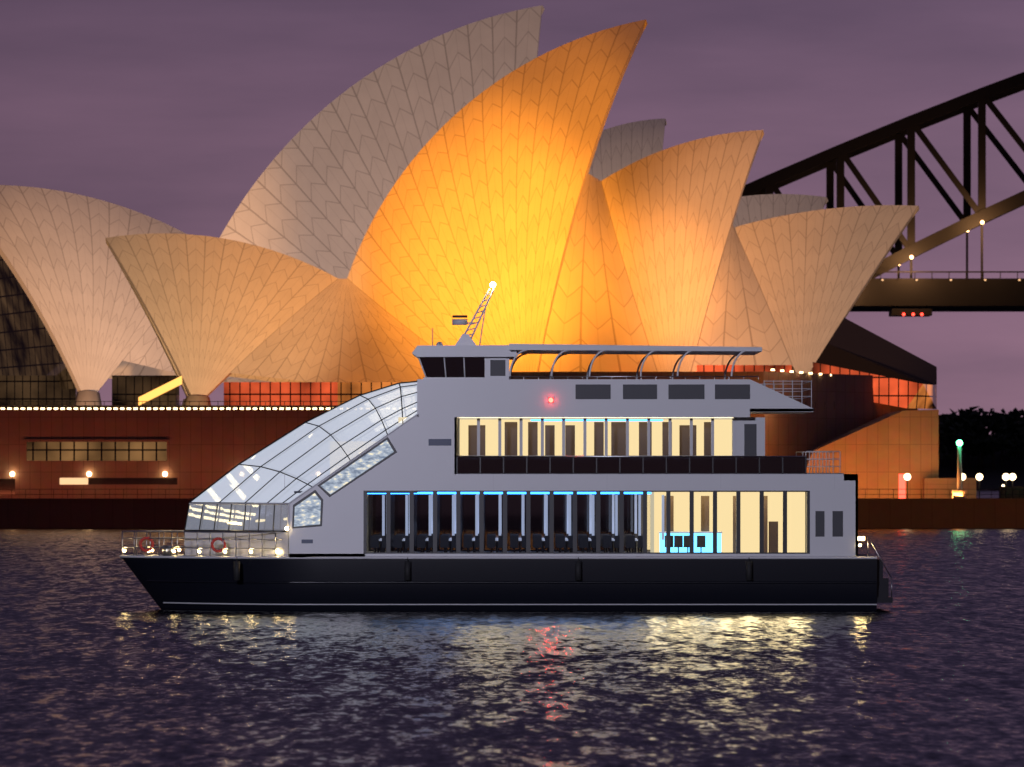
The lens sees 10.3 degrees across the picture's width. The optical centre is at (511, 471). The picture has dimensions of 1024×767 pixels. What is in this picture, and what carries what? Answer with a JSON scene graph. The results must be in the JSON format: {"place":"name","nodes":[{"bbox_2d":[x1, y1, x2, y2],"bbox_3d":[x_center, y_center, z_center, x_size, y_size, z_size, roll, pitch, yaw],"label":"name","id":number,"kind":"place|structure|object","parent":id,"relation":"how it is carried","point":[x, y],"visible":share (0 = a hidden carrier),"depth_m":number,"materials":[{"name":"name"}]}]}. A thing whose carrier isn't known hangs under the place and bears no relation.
{"place":"outdoors","nodes":[
{"label":"outdoors","id":0,"kind":"place"},
{"bbox_2d":[0,490,1023,766],"bbox_3d":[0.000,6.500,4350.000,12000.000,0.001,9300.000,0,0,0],"label":"harbour water","id":1,"kind":"structure","parent":0,"point":[106,660],"depth_m":180.12,"materials":[{"name":"blue liquid"}]},
{"bbox_2d":[119,282,892,610],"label":"cruise boat","id":2,"kind":"object","parent":1,"relation":"on","point":[465,474],"visible":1,"depth_m":263.66,"materials":[{"name":"white metal"}]},
{"bbox_2d":[0,498,1023,527],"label":"seawall","id":3,"kind":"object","parent":1,"relation":"in","point":[172,512],"visible":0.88,"depth_m":650.00,"materials":[{"name":"stone"}]},
{"bbox_2d":[0,365,1023,497],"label":"opera house base","id":4,"kind":"object","parent":3,"relation":"on","point":[145,436],"visible":0.47,"depth_m":664.00,"materials":[{"name":"brown stone"}]},
{"bbox_2d":[0,5,827,404],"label":"opera house shells","id":5,"kind":"object","parent":4,"relation":"on","point":[72,313],"visible":0.22,"depth_m":738.59},
{"bbox_2d":[105,19,936,408],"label":"opera house shells","id":6,"kind":"object","parent":4,"relation":"on","point":[525,213],"visible":0.88,"depth_m":688.84},
{"bbox_2d":[0,0,1023,433],"label":"sky","id":7,"kind":"structure","parent":0,"point":[170,112],"materials":[{"name":"purple"}]},
{"bbox_2d":[742,72,1023,316],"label":"bridge","id":8,"kind":"structure","parent":0,"point":[898,296],"depth_m":1498.90,"materials":[{"name":"metal"}]},
{"bbox_2d":[939,450,1023,489],"bbox_3d":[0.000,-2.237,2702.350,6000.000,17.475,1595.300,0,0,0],"label":"hedge","id":9,"kind":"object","parent":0,"point":[992,479],"depth_m":1946.37,"materials":[{"name":"green plant"}]},
{"bbox_2d":[939,406,1023,470],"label":"shore trees","id":10,"kind":"object","parent":9,"relation":"on","point":[968,429],"visible":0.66,"depth_m":1960.50,"materials":[{"name":"green plant"}]}
]}

